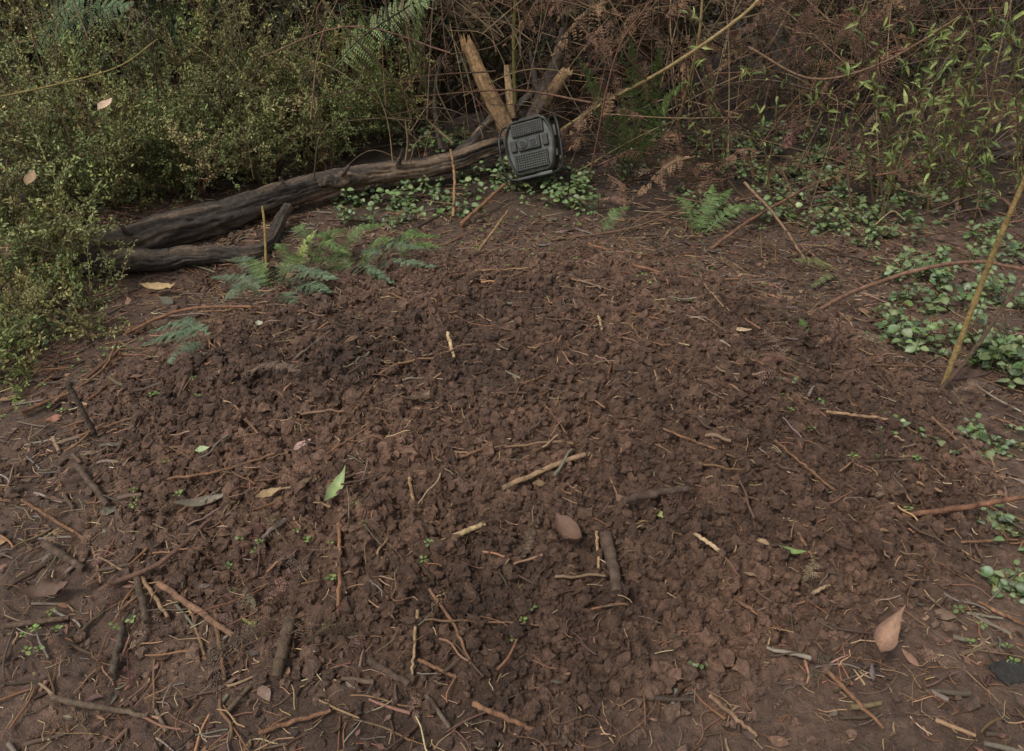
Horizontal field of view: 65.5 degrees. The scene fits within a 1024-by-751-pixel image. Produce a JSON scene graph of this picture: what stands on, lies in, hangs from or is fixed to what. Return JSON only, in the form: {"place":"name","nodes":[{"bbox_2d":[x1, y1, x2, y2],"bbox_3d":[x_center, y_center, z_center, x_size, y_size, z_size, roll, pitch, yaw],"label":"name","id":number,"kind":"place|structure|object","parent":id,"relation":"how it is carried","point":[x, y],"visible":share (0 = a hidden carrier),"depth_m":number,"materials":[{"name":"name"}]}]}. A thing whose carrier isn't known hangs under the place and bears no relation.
{"place":"outdoors","nodes":[
{"label":"outdoors","id":0,"kind":"place"},
{"bbox_2d":[0,0,1023,750],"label":"ground","id":1,"kind":"structure","parent":0,"point":[906,736],"depth_m":1.57,"materials":[{"name":"soil"}]},
{"bbox_2d":[13,577,70,597],"bbox_3d":[-0.860,0.393,1.470,0.098,0.045,0.034,0,30,0],"label":"dead leaf","id":2,"kind":"object","parent":1,"relation":"on","point":[44,589],"visible":1,"depth_m":1.48,"materials":[{"name":"brown plant"}]},
{"bbox_2d":[140,282,174,289],"bbox_3d":[-1.166,-0.298,2.628,0.120,0.027,0.035,0,30,0],"label":"dead leaf","id":3,"kind":"object","parent":1,"relation":"on","point":[157,286],"visible":1,"depth_m":2.64,"materials":[{"name":"beige plant"}]},
{"bbox_2d":[172,493,222,506],"bbox_3d":[-0.611,0.248,1.574,0.102,0.028,0.045,0,30,0],"label":"dead leaf","id":4,"kind":"object","parent":1,"relation":"on","point":[191,502],"visible":1,"depth_m":1.58,"materials":[{"name":"grey plant"}]},
{"bbox_2d":[195,446,208,451],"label":"green fallen leaf","id":5,"kind":"object","parent":1,"relation":"on","point":[201,448],"visible":1,"depth_m":1.67,"materials":[{"name":"green plant"}]},
{"bbox_2d":[0,0,442,410],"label":"shrub branches","id":6,"kind":"object","parent":1,"relation":"on","point":[61,236],"visible":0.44,"depth_m":3.45,"materials":[{"name":"plant"}]},
{"bbox_2d":[23,169,35,184],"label":"dead leaf","id":7,"kind":"object","parent":6,"relation":"on","point":[29,177],"visible":1,"depth_m":2.42,"materials":[{"name":"beige plant"}]},
{"bbox_2d":[0,39,157,96],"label":"dry cane","id":8,"kind":"object","parent":6,"relation":"on","point":[124,63],"visible":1,"depth_m":2.72,"materials":[{"name":"brown wood"}]},
{"bbox_2d":[97,98,111,109],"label":"dead leaf","id":9,"kind":"object","parent":6,"relation":"on","point":[101,105],"visible":1,"depth_m":2.75,"materials":[{"name":"beige plant"}]},
{"bbox_2d":[13,115,505,277],"bbox_3d":[-0.831,-0.741,3.210,2.122,0.325,0.418,-24,38,-36],"label":"fallen log","id":10,"kind":"object","parent":1,"relation":"on","point":[161,239],"visible":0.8,"depth_m":3.08,"materials":[{"name":"brown wood"}]},
{"bbox_2d":[261,206,266,267],"bbox_3d":[-0.917,-0.507,2.954,0.013,0.196,0.187,-5,30,-9],"label":"dry cane","id":11,"kind":"object","parent":1,"relation":"on","point":[265,237],"visible":0.91,"depth_m":2.96,"materials":[{"name":"plant"}]},
{"bbox_2d":[255,487,279,497],"bbox_3d":[-0.470,0.227,1.537,0.044,0.012,0.025,0,30,0],"label":"dead leaf","id":12,"kind":"object","parent":1,"relation":"on","point":[269,492],"visible":1,"depth_m":1.54,"materials":[{"name":"beige plant"}]},
{"bbox_2d":[294,439,310,449],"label":"dead leaf","id":13,"kind":"object","parent":1,"relation":"on","point":[296,446],"visible":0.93,"depth_m":1.65,"materials":[{"name":"plant"}]},
{"bbox_2d":[325,466,344,500],"bbox_3d":[-0.336,0.207,1.509,0.025,0.035,0.082,7,31,12],"label":"green fallen leaf","id":14,"kind":"object","parent":1,"relation":"on","point":[334,487],"visible":1,"depth_m":1.52,"materials":[{"name":"green plant"}]},
{"bbox_2d":[31,0,683,172],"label":"tall fern","id":15,"kind":"object","parent":1,"relation":"on","point":[633,134],"visible":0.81,"depth_m":3.44,"materials":[{"name":"green plant"}]},
{"bbox_2d":[322,0,452,143],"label":"dry cane","id":16,"kind":"object","parent":1,"relation":"on","point":[370,54],"visible":0.98,"depth_m":3.23,"materials":[{"name":"brown plant"}]},
{"bbox_2d":[419,390,429,400],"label":"dead leaf","id":17,"kind":"object","parent":1,"relation":"on","point":[427,393],"visible":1,"depth_m":1.73,"materials":[{"name":"brown plant"}]},
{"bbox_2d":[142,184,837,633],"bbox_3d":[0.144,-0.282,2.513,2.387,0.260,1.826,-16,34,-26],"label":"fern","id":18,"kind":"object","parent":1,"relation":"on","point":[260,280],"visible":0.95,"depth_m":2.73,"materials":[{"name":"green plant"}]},
{"bbox_2d":[433,27,572,149],"bbox_3d":[-0.049,-1.310,3.729,0.661,0.570,0.291,0,30,0],"label":"broken stump","id":19,"kind":"object","parent":1,"relation":"on","point":[502,116],"visible":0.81,"depth_m":3.71,"materials":[{"name":"brown wood"}]},
{"bbox_2d":[0,207,1020,663],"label":"green seedlings","id":20,"kind":"object","parent":1,"relation":"on","point":[428,539],"visible":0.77,"depth_m":1.47,"materials":[{"name":"green plant"}]},
{"bbox_2d":[0,224,1023,750],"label":"soil clods","id":21,"kind":"object","parent":1,"relation":"on","point":[846,374],"visible":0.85,"depth_m":1.61,"materials":[{"name":"brown soil"}]},
{"bbox_2d":[0,0,1023,272],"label":"dry stem tangle","id":22,"kind":"object","parent":1,"relation":"on","point":[810,86],"visible":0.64,"depth_m":3.57,"materials":[{"name":"brown plant"}]},
{"bbox_2d":[0,196,1023,750],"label":"straw litter","id":23,"kind":"object","parent":1,"relation":"on","point":[264,738],"visible":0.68,"depth_m":1.63,"materials":[{"name":"brown plant"}]},
{"bbox_2d":[0,138,1023,750],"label":"leaf litter","id":24,"kind":"object","parent":1,"relation":"on","point":[264,692],"visible":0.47,"depth_m":2.06,"materials":[{"name":"brown plant"}]},
{"bbox_2d":[0,163,1023,750],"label":"twig litter","id":25,"kind":"object","parent":1,"relation":"on","point":[938,693],"visible":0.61,"depth_m":1.71,"materials":[{"name":"brown wood"}]},
{"bbox_2d":[0,0,1023,130],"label":"background undergrowth","id":26,"kind":"object","parent":1,"relation":"on","point":[276,4],"depth_m":4.29,"materials":[{"name":"plant"}]},
{"bbox_2d":[1,106,1023,668],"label":"variegated groundcover","id":27,"kind":"object","parent":1,"relation":"on","point":[989,352],"visible":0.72,"depth_m":3.09,"materials":[{"name":"green plant"}]},
{"bbox_2d":[4,149,1023,736],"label":"fallen sticks","id":28,"kind":"object","parent":1,"relation":"on","point":[604,537],"visible":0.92,"depth_m":1.52,"materials":[{"name":"brown wood"}]},
{"bbox_2d":[7,105,1023,592],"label":"groundcover stems","id":29,"kind":"object","parent":1,"relation":"on","point":[775,225],"visible":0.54,"depth_m":3.26,"materials":[{"name":"green plant"}]},
{"bbox_2d":[12,0,1023,738],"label":"dead bracken","id":30,"kind":"object","parent":1,"relation":"on","point":[686,172],"visible":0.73,"depth_m":3.35,"materials":[{"name":"brown plant"}]},
{"bbox_2d":[439,104,599,126],"bbox_3d":[-0.291,-1.358,4.381,1.578,0.222,0.146,-4,30,-6],"label":"fallen log","id":31,"kind":"object","parent":1,"relation":"on","point":[460,119],"visible":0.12,"depth_m":4.36,"materials":[{"name":"brown wood"}]},
{"bbox_2d":[498,114,563,182],"bbox_3d":[0.095,-1.010,3.531,0.290,0.283,0.150,-8,2,20],"label":"trail camera","id":32,"kind":"object","parent":1,"relation":"on","point":[531,145],"visible":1,"depth_m":3.48,"materials":[{"name":"black plastic"}]},
{"bbox_2d":[554,512,581,543],"bbox_3d":[0.099,0.276,1.415,0.046,0.043,0.080,0,30,0],"label":"dead leaf","id":33,"kind":"object","parent":1,"relation":"on","point":[566,525],"visible":1,"depth_m":1.43,"materials":[{"name":"brown plant"}]},
{"bbox_2d":[676,0,702,126],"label":"dry cane","id":34,"kind":"object","parent":1,"relation":"on","point":[692,67],"visible":0.83,"depth_m":3.33,"materials":[{"name":"brown plant"}]},
{"bbox_2d":[736,327,750,330],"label":"dead leaf","id":35,"kind":"object","parent":1,"relation":"on","point":[741,329],"visible":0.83,"depth_m":2.07,"materials":[{"name":"beige plant"}]},
{"bbox_2d":[779,545,805,553],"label":"green fallen leaf","id":36,"kind":"object","parent":1,"relation":"on","point":[794,551],"visible":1,"depth_m":1.45,"materials":[{"name":"green plant"}]},
{"bbox_2d":[763,0,822,22],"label":"gum tree","id":37,"kind":"object","parent":1,"relation":"on","point":[771,10],"visible":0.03,"depth_m":6.49,"materials":[{"name":"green plant"}]},
{"bbox_2d":[723,80,950,93],"bbox_3d":[1.654,-1.681,4.874,2.116,0.222,0.142,-4,30,-7],"label":"fallen log","id":38,"kind":"object","parent":1,"relation":"on","point":[838,83],"visible":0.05,"depth_m":4.85,"materials":[{"name":"brown wood"}]},
{"bbox_2d":[676,0,1023,225],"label":"lance shrub","id":39,"kind":"object","parent":1,"relation":"on","point":[946,109],"depth_m":3.19,"materials":[{"name":"green plant"}]},
{"bbox_2d":[874,605,905,651],"bbox_3d":[0.615,0.427,1.307,0.038,0.071,0.094,15,33,24],"label":"dead leaf","id":40,"kind":"object","parent":1,"relation":"on","point":[886,633],"visible":1,"depth_m":1.33,"materials":[{"name":"beige plant"}]},
{"bbox_2d":[954,0,1004,13],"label":"gum tree","id":41,"kind":"object","parent":1,"relation":"on","point":[983,6],"visible":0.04,"depth_m":6.93,"materials":[{"name":"green plant"}]},
{"bbox_2d":[940,175,1023,388],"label":"dry cane","id":42,"kind":"object","parent":1,"relation":"on","point":[973,304],"visible":0.91,"depth_m":1.95,"materials":[{"name":"brown plant"}]},
{"bbox_2d":[940,139,1023,159],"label":"fallen log","id":43,"kind":"object","parent":1,"relation":"on","point":[1000,151],"visible":0.23,"depth_m":3.91,"materials":[{"name":"brown wood"}]},
{"bbox_2d":[989,659,1023,685],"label":"grey stone","id":44,"kind":"object","parent":1,"relation":"on","point":[1009,673],"visible":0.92,"depth_m":1.31,"materials":[{"name":"stone"}]},
{"bbox_2d":[512,0,516,103],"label":"dry cane","id":45,"kind":"object","parent":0,"point":[513,56],"visible":0.74,"depth_m":3.84,"materials":[{"name":"brown plant"}]},
{"bbox_2d":[560,0,759,130],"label":"dry cane","id":46,"kind":"object","parent":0,"point":[710,39],"visible":0.7,"depth_m":3.21,"materials":[{"name":"plant"}]},
{"bbox_2d":[748,15,960,79],"bbox_3d":[1.310,-1.289,3.126,0.689,0.262,0.309,0,30,0],"label":"dry cane","id":47,"kind":"object","parent":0,"point":[814,78],"visible":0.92,"depth_m":3.19,"materials":[{"name":"brown plant"}]}
]}

